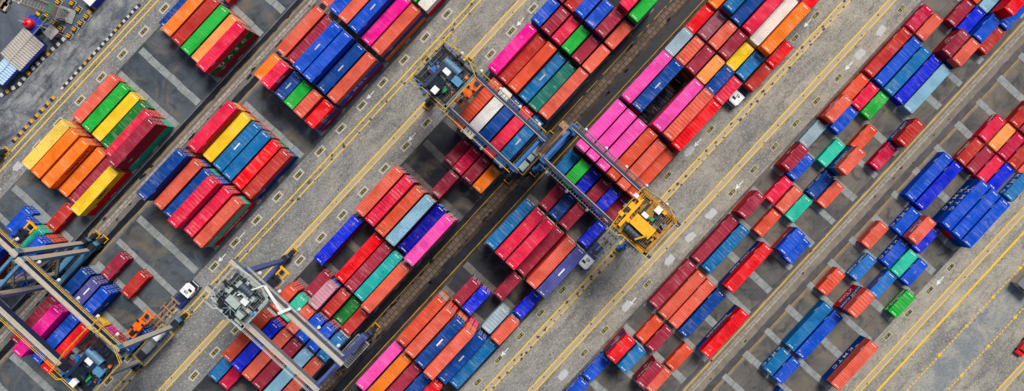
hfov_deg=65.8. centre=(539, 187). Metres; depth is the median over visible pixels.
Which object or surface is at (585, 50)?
shipping container
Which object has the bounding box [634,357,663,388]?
shipping container
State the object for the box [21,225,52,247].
shipping container
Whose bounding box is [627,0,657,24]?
shipping container
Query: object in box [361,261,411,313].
shipping container
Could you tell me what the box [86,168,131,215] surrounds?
shipping container
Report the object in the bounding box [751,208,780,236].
shipping container
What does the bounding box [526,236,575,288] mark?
shipping container
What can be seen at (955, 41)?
shipping container
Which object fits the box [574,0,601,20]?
shipping container
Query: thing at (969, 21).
shipping container
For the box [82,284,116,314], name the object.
shipping container
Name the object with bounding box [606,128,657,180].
shipping container
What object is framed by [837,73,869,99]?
shipping container
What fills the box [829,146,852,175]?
shipping container
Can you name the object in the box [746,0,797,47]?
shipping container
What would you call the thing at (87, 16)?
striped bollard
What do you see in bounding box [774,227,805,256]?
shipping container
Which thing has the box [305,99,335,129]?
shipping container
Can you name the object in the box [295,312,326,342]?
shipping container
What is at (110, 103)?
shipping container
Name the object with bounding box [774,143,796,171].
shipping container
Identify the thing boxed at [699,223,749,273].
shipping container
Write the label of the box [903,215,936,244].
shipping container
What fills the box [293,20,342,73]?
shipping container
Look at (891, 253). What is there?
shipping container
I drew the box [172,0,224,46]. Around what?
shipping container
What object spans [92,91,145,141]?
shipping container
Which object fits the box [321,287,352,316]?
shipping container
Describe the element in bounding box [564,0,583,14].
shipping container
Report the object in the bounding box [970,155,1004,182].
shipping container
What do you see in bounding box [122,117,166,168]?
shipping container
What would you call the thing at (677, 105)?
shipping container
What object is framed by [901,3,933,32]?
shipping container
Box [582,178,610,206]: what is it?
shipping container
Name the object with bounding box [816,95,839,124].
shipping container
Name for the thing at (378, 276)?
shipping container
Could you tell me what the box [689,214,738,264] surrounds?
shipping container
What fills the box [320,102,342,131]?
shipping container
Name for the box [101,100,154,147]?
shipping container
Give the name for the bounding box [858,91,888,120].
shipping container
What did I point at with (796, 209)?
shipping container
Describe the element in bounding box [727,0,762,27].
shipping container
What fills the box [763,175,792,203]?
shipping container
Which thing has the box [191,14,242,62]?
shipping container
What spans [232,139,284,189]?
shipping container
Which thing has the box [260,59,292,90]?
shipping container
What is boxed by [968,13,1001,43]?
shipping container
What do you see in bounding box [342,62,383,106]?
shipping container
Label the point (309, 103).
shipping container
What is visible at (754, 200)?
shipping container
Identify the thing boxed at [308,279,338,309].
shipping container
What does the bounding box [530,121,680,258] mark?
gantry crane
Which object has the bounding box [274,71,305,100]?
shipping container
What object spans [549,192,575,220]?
shipping container
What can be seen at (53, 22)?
striped bollard
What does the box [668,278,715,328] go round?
shipping container
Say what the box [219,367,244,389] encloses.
shipping container
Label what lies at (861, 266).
shipping container
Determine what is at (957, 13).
shipping container
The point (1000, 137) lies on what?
shipping container
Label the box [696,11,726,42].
shipping container
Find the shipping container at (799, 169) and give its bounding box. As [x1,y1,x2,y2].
[784,153,814,181]
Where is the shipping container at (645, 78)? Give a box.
[620,49,672,103]
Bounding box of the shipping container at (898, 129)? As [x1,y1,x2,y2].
[886,119,909,147]
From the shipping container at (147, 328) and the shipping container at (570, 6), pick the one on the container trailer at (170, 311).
the shipping container at (147, 328)
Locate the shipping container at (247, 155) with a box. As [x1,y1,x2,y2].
[222,130,274,180]
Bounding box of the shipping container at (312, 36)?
[287,15,336,63]
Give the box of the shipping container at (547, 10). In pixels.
[531,0,559,28]
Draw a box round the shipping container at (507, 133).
[483,106,532,158]
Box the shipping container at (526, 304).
[513,289,540,318]
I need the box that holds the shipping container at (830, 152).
[814,139,844,167]
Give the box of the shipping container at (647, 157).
[616,138,666,190]
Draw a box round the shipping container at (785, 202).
[772,185,802,213]
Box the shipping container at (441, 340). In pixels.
[415,314,465,368]
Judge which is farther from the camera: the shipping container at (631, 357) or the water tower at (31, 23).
the water tower at (31, 23)
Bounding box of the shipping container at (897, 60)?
[870,36,921,87]
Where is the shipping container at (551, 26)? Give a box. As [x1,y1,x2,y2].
[541,6,569,37]
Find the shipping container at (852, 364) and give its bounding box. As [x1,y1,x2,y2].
[827,337,878,390]
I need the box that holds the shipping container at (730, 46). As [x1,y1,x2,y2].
[716,30,747,61]
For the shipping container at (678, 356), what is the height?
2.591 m
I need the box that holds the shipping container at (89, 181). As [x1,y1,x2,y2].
[69,156,110,203]
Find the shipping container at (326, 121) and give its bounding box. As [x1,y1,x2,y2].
[317,101,339,129]
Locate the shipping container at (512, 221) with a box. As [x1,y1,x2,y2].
[486,198,534,249]
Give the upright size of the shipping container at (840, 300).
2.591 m
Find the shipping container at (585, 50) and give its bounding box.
[571,35,599,65]
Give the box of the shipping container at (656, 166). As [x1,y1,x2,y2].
[625,147,674,198]
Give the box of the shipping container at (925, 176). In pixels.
[899,151,952,201]
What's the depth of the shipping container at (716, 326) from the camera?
167.52 m
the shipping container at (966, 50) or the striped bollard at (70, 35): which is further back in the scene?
the striped bollard at (70, 35)
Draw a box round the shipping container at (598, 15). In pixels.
[584,0,613,30]
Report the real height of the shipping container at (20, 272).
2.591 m
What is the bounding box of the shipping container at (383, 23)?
[361,0,410,46]
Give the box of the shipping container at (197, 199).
[167,175,222,227]
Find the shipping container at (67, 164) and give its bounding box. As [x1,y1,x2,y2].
[41,137,95,187]
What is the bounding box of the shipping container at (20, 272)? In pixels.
[15,263,47,285]
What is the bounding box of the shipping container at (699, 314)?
[677,287,725,337]
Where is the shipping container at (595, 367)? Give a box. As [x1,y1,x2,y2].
[582,351,610,381]
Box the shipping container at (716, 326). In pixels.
[696,304,737,348]
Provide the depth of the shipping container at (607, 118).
155.43 m
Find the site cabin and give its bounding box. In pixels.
[84,0,103,7]
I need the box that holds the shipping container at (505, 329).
[491,314,519,344]
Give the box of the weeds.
[39,14,58,34]
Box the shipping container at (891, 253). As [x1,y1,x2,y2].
[876,238,908,267]
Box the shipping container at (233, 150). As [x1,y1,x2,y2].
[213,121,264,171]
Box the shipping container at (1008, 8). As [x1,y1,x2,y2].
[997,0,1023,17]
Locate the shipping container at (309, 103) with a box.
[293,89,324,119]
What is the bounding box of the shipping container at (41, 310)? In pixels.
[10,294,59,343]
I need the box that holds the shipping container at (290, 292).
[269,282,301,311]
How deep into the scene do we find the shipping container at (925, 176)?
166.13 m
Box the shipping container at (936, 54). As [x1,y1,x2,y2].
[931,31,954,60]
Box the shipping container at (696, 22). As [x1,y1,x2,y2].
[685,4,713,33]
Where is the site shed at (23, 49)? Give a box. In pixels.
[0,27,47,71]
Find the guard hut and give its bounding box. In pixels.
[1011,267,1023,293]
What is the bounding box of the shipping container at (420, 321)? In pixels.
[397,293,446,346]
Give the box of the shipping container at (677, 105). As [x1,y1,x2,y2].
[651,78,703,132]
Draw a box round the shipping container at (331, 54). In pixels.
[302,29,355,83]
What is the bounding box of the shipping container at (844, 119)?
[827,106,857,134]
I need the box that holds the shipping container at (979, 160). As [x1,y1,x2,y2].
[961,146,993,174]
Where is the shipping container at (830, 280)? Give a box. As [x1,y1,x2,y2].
[814,266,845,295]
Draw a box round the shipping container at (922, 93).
[897,64,950,114]
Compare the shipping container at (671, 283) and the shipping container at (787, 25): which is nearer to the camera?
the shipping container at (787, 25)
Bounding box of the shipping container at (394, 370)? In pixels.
[368,351,412,390]
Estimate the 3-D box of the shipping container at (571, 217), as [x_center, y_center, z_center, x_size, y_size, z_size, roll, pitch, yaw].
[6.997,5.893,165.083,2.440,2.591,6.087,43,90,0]
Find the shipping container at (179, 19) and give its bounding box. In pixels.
[161,0,205,36]
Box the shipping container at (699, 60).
[684,45,714,75]
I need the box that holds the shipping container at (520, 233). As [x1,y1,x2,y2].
[495,207,544,259]
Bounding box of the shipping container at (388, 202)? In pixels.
[365,175,415,226]
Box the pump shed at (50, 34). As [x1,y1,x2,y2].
[43,24,63,39]
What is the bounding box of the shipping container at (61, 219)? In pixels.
[46,202,76,230]
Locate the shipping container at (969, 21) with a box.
[951,7,984,32]
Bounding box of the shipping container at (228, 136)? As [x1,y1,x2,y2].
[203,111,255,162]
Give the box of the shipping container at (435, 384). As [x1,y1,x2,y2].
[422,377,443,390]
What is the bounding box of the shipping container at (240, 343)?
[221,309,274,361]
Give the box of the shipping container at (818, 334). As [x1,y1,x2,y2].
[793,309,842,359]
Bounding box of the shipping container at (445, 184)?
[431,169,459,198]
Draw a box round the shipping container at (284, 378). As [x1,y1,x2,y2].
[264,346,314,390]
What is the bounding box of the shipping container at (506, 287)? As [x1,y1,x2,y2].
[494,270,521,300]
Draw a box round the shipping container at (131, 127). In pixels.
[104,108,158,156]
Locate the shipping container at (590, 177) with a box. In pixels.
[572,168,600,196]
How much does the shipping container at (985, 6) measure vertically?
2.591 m
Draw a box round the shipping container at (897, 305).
[883,288,915,317]
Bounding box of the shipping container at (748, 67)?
[733,51,763,81]
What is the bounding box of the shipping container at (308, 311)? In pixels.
[286,303,316,334]
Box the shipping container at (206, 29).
[181,4,233,55]
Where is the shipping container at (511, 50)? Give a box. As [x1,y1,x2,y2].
[488,23,536,75]
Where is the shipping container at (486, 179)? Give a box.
[473,165,500,193]
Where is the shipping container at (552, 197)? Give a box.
[539,183,565,211]
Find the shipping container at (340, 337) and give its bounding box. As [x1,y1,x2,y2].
[316,331,347,361]
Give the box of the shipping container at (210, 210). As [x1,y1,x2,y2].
[183,185,236,236]
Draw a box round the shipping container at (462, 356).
[437,330,486,384]
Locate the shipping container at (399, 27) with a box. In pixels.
[371,3,421,56]
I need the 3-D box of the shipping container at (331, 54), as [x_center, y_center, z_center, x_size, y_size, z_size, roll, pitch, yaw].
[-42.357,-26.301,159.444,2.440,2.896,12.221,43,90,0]
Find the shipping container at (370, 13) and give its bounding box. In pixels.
[348,0,392,35]
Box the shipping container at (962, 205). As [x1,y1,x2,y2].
[936,179,989,230]
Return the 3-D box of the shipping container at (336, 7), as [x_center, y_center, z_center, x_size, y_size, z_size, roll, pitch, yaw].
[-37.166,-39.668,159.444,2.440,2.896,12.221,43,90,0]
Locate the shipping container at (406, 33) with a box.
[382,14,423,58]
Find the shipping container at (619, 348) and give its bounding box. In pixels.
[606,332,634,363]
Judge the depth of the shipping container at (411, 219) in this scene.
160.91 m
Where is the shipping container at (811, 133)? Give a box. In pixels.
[795,120,826,148]
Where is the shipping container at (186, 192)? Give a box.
[164,168,216,217]
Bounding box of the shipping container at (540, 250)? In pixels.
[516,226,563,276]
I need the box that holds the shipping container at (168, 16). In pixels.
[159,0,186,25]
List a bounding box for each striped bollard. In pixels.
[50,18,58,26]
[54,0,63,5]
[57,24,66,31]
[65,32,74,40]
[68,0,77,7]
[71,25,79,33]
[75,5,83,13]
[77,19,85,27]
[83,13,91,21]
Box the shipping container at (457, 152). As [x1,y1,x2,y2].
[444,138,471,166]
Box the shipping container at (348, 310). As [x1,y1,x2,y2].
[334,295,363,324]
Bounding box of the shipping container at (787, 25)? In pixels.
[757,1,810,55]
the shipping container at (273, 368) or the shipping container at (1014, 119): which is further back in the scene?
the shipping container at (1014, 119)
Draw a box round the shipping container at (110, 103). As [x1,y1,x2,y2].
[82,82,135,132]
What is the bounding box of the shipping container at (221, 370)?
[208,357,234,381]
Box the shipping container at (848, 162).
[834,146,866,175]
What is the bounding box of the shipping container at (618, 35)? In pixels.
[604,20,632,50]
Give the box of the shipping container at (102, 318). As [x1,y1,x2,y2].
[96,316,110,326]
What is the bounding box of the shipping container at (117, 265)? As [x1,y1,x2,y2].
[101,251,133,280]
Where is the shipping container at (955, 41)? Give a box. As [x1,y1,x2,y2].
[936,28,969,58]
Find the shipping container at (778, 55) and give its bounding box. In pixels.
[763,40,793,69]
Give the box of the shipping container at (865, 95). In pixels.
[850,82,878,111]
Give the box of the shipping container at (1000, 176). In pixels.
[986,163,1013,190]
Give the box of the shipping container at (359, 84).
[339,55,380,105]
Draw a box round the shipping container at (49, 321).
[12,303,69,357]
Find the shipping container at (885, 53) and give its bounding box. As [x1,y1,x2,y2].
[859,27,911,78]
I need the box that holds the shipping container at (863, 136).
[846,124,877,148]
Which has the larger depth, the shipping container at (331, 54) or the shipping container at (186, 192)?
the shipping container at (186, 192)
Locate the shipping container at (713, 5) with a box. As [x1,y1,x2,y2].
[705,0,723,11]
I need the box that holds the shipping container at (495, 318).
[481,303,509,333]
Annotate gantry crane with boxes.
[0,146,100,285]
[0,235,190,390]
[204,246,379,390]
[409,33,553,183]
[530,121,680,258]
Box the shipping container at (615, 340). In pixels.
[605,330,632,351]
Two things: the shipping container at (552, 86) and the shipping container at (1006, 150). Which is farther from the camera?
the shipping container at (1006, 150)
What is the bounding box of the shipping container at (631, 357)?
[616,342,645,373]
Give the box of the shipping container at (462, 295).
[452,276,480,305]
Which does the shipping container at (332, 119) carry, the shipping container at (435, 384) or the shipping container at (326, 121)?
the shipping container at (326, 121)
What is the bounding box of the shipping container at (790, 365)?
[772,355,800,384]
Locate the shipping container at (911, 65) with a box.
[879,46,931,96]
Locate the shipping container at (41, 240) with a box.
[24,235,53,263]
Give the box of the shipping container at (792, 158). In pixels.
[778,143,809,171]
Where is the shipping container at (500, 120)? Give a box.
[473,97,522,147]
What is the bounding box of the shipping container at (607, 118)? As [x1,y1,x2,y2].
[575,99,625,152]
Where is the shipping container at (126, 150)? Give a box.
[107,116,161,168]
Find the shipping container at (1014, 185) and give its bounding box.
[998,173,1023,201]
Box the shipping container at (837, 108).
[821,94,852,123]
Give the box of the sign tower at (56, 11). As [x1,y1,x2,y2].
[12,0,76,24]
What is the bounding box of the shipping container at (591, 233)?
[578,219,605,247]
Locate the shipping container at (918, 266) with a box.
[897,257,928,286]
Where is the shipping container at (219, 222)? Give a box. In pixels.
[193,196,245,247]
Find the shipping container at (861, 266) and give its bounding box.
[845,252,876,281]
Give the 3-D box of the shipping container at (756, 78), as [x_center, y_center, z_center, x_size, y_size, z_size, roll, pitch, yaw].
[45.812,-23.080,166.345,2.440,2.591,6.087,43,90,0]
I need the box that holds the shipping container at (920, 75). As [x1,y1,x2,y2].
[889,54,941,105]
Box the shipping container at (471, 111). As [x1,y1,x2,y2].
[452,77,502,129]
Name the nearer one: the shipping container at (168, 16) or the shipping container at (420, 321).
the shipping container at (420, 321)
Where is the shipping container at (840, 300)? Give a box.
[833,284,856,313]
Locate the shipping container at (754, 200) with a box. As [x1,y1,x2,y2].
[735,190,765,218]
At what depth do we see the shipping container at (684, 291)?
166.11 m
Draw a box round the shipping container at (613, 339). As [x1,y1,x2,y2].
[604,328,631,349]
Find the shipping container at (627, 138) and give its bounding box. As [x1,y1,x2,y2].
[596,118,646,171]
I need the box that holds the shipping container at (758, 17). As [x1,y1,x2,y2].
[739,0,782,36]
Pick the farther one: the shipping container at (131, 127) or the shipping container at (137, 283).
the shipping container at (137, 283)
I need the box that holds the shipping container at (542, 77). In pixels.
[518,52,566,103]
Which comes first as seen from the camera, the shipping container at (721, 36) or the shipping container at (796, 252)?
the shipping container at (721, 36)
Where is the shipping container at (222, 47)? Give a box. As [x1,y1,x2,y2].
[196,20,248,73]
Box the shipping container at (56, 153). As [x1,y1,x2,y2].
[31,127,85,178]
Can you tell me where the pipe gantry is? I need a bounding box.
[32,12,64,40]
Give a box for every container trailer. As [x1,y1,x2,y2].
[140,296,179,347]
[590,209,635,259]
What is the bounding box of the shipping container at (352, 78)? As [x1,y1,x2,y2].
[327,52,378,104]
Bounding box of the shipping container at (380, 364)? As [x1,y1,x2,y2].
[355,339,403,390]
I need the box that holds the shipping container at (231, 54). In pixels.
[211,24,253,75]
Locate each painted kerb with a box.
[0,37,65,96]
[34,11,41,18]
[60,3,140,89]
[87,6,95,13]
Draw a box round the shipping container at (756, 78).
[742,63,772,92]
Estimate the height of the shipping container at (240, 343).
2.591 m
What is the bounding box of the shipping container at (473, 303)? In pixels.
[462,285,490,315]
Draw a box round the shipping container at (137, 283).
[120,269,153,298]
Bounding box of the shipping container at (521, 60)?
[498,34,546,85]
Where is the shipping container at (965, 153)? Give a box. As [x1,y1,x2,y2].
[951,137,983,165]
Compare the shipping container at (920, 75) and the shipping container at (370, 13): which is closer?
the shipping container at (370, 13)
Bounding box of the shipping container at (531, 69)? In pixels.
[508,41,556,93]
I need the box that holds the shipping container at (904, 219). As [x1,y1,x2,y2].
[888,206,920,234]
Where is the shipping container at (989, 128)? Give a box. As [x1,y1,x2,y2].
[972,114,1005,142]
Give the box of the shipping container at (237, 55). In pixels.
[216,26,258,77]
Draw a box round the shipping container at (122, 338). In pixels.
[107,333,127,364]
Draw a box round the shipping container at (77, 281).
[63,266,96,295]
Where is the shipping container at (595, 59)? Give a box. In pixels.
[581,44,609,74]
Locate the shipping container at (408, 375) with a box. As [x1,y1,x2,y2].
[386,360,422,390]
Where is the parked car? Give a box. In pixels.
[1014,338,1023,356]
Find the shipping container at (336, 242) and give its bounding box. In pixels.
[313,214,363,264]
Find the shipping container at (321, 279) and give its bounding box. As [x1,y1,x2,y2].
[305,268,334,296]
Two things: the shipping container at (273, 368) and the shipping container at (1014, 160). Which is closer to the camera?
the shipping container at (273, 368)
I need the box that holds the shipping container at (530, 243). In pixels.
[506,217,555,269]
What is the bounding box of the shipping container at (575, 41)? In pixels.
[561,25,589,56]
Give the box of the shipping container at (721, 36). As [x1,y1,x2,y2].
[706,20,736,51]
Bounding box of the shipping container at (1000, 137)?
[983,123,1015,151]
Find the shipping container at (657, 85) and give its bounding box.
[631,59,682,112]
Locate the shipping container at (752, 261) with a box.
[722,242,772,292]
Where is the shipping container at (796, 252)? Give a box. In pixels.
[779,237,810,263]
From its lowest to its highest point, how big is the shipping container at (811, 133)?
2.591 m
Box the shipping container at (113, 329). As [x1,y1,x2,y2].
[106,325,119,336]
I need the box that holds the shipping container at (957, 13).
[941,0,973,28]
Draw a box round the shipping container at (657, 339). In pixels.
[645,323,672,352]
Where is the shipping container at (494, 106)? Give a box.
[463,87,512,140]
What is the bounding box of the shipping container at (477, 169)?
[462,155,490,184]
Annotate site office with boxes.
[0,58,18,85]
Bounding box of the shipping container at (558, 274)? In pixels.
[536,245,585,297]
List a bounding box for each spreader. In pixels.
[9,220,38,246]
[85,310,155,338]
[265,266,289,290]
[454,78,482,108]
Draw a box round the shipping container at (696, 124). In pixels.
[669,98,721,151]
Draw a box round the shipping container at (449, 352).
[424,324,475,379]
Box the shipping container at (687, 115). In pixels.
[661,88,713,141]
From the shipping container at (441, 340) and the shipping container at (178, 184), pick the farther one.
the shipping container at (178, 184)
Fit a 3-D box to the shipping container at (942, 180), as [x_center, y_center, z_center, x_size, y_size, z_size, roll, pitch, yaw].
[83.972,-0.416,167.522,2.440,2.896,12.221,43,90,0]
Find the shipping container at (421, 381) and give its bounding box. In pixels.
[405,369,430,390]
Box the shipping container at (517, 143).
[494,115,542,168]
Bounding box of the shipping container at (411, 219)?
[385,194,435,245]
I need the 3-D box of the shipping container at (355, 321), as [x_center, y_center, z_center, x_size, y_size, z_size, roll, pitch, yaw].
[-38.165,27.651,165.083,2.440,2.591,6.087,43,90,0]
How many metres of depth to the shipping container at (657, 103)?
166.10 m
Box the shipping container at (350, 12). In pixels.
[338,0,370,24]
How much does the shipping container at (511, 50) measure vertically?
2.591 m
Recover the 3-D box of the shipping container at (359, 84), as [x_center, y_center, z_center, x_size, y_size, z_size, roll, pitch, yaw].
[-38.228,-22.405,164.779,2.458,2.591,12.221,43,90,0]
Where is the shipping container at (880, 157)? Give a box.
[865,142,897,170]
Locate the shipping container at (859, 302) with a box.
[842,287,875,317]
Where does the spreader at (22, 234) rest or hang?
hanging from the gantry crane at (11, 248)
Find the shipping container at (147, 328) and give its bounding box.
[125,324,154,353]
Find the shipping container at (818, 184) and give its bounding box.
[803,171,834,198]
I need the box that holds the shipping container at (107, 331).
[58,327,109,373]
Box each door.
[54,304,64,308]
[58,307,68,311]
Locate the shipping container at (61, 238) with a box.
[43,233,67,262]
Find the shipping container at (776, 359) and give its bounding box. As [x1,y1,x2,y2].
[760,345,790,375]
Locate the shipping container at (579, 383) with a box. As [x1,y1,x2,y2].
[565,374,588,390]
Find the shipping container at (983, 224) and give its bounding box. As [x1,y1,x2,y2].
[956,197,1009,247]
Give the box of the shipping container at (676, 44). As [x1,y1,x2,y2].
[664,27,692,56]
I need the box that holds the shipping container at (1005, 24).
[998,4,1023,31]
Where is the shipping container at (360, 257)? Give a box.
[335,232,385,283]
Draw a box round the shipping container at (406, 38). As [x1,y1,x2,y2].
[385,17,425,61]
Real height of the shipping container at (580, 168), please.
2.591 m
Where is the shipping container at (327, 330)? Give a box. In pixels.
[306,321,337,352]
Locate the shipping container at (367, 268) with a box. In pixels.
[344,241,394,292]
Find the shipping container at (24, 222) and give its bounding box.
[7,216,41,243]
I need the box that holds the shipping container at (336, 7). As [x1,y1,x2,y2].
[328,0,351,18]
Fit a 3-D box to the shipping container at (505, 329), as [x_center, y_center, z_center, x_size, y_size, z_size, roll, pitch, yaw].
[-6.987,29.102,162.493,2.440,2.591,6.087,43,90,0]
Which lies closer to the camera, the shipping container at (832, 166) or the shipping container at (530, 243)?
the shipping container at (530, 243)
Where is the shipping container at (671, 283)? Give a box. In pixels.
[647,258,696,308]
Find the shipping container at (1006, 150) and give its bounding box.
[993,132,1023,160]
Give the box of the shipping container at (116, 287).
[99,283,121,312]
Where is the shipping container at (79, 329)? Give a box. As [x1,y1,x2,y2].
[40,322,89,373]
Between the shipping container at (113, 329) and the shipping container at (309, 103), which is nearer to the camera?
the shipping container at (309, 103)
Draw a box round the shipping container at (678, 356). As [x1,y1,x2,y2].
[664,341,693,370]
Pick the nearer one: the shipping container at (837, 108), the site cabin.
the shipping container at (837, 108)
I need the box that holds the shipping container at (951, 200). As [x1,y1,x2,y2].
[932,179,974,229]
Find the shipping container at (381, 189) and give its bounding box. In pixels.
[355,165,405,216]
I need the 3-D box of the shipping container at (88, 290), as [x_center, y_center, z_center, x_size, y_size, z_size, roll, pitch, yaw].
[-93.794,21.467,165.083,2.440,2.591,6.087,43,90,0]
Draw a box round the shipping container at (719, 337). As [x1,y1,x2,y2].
[699,306,748,358]
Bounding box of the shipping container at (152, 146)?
[129,118,173,168]
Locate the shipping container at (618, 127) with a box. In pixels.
[586,108,636,161]
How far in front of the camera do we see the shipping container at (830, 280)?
166.44 m
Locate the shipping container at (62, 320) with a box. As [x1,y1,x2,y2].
[30,312,70,354]
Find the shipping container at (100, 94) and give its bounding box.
[72,73,125,123]
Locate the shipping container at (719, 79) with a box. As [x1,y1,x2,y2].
[703,65,733,94]
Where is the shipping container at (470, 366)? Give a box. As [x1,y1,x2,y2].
[449,336,497,388]
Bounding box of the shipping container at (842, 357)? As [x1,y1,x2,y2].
[822,335,864,385]
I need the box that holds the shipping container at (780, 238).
[771,226,792,255]
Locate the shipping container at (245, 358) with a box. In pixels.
[231,318,283,371]
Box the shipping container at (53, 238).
[37,234,60,263]
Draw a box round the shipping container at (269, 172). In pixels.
[242,148,293,198]
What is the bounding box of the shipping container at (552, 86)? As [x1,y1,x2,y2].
[528,61,576,112]
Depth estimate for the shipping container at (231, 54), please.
164.78 m
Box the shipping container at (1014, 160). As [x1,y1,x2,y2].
[1003,142,1023,169]
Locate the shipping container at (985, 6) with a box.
[973,0,998,13]
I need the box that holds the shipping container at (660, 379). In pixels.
[646,363,671,390]
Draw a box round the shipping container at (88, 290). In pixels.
[73,275,106,305]
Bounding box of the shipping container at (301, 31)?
[276,5,326,57]
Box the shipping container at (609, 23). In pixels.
[594,7,623,39]
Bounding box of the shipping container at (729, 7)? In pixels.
[721,0,743,15]
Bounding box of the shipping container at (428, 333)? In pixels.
[404,304,455,358]
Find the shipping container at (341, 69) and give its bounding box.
[317,42,366,94]
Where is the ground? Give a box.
[0,0,1023,390]
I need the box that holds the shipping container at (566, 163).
[552,149,579,177]
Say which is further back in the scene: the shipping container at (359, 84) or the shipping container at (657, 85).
the shipping container at (359, 84)
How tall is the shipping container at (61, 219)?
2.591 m
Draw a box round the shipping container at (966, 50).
[946,37,980,68]
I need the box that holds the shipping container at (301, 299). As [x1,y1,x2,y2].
[280,292,310,321]
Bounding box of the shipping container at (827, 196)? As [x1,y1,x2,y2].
[813,180,844,208]
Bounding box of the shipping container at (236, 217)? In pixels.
[207,196,250,246]
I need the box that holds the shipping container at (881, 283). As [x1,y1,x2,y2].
[866,269,896,298]
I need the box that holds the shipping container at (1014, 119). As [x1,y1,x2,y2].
[1005,100,1023,128]
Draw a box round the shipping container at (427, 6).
[418,0,439,13]
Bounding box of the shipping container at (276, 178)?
[256,149,297,198]
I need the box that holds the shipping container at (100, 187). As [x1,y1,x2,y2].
[70,165,124,215]
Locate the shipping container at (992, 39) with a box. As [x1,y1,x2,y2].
[975,26,1004,55]
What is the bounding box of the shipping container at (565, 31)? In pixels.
[551,15,579,46]
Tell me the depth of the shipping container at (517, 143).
158.02 m
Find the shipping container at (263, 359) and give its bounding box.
[241,328,293,380]
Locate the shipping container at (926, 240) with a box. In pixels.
[907,227,939,253]
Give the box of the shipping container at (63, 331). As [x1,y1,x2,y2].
[31,313,80,364]
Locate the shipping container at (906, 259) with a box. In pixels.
[885,248,918,276]
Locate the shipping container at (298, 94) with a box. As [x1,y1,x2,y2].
[284,80,315,109]
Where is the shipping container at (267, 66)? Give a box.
[254,52,283,80]
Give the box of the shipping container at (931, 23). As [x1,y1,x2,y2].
[911,13,942,41]
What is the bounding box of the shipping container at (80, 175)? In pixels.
[58,147,107,196]
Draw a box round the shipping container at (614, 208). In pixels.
[599,196,626,223]
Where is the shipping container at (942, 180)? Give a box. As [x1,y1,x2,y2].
[909,160,962,210]
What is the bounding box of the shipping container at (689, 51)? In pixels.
[674,36,704,66]
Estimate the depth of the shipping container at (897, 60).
166.11 m
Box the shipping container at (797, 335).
[782,299,832,350]
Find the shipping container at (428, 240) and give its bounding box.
[404,213,454,266]
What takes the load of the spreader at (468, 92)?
hanging from the gantry crane at (441, 79)
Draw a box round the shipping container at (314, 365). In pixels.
[283,355,324,390]
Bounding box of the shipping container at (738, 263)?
[719,241,760,291]
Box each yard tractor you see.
[173,279,200,308]
[578,242,602,269]
[726,79,747,108]
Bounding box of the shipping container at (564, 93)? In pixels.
[539,67,588,120]
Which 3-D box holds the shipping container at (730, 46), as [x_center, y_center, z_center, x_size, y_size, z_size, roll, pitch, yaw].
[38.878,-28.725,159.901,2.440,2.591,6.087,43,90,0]
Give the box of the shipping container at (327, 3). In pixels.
[320,0,334,6]
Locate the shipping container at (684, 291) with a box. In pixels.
[657,269,705,319]
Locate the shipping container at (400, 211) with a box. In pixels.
[375,185,424,236]
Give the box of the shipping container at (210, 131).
[187,101,240,152]
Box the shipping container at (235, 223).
[213,196,255,245]
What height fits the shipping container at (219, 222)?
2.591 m
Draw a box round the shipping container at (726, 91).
[713,75,741,105]
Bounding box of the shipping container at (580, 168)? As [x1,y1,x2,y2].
[562,158,590,187]
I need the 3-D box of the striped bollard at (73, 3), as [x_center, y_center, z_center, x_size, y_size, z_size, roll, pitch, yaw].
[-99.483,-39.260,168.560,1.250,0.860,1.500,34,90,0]
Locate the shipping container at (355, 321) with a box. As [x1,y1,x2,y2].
[341,306,371,335]
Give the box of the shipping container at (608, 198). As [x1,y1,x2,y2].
[592,187,619,216]
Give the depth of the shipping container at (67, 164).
163.54 m
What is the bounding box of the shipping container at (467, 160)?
[452,146,481,174]
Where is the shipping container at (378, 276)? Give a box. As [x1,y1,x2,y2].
[354,250,403,301]
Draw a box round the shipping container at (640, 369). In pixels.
[633,355,659,377]
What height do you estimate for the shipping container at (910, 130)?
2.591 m
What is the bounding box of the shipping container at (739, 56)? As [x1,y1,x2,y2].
[723,42,754,71]
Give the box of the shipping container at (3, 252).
[0,245,7,259]
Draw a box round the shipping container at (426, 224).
[398,203,447,254]
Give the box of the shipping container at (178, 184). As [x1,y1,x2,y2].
[153,158,206,209]
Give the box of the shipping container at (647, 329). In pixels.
[634,313,663,343]
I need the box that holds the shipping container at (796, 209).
[781,194,812,222]
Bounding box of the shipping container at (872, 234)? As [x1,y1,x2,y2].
[857,220,888,249]
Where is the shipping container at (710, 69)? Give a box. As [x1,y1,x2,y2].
[694,54,724,85]
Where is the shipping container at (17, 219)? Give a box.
[5,206,40,231]
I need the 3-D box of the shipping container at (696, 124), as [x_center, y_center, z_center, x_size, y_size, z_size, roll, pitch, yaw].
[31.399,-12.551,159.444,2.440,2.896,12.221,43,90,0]
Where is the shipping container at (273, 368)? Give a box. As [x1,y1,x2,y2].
[252,337,304,390]
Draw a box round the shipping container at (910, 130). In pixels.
[892,118,924,147]
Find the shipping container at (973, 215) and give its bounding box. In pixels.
[946,188,999,238]
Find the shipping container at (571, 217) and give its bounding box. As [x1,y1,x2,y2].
[559,201,585,230]
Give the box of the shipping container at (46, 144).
[21,119,75,169]
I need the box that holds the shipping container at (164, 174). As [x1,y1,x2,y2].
[136,148,191,200]
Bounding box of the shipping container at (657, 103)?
[635,76,682,123]
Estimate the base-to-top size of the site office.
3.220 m
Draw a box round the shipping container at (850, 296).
[838,286,861,315]
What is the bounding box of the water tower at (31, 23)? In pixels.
[18,15,47,35]

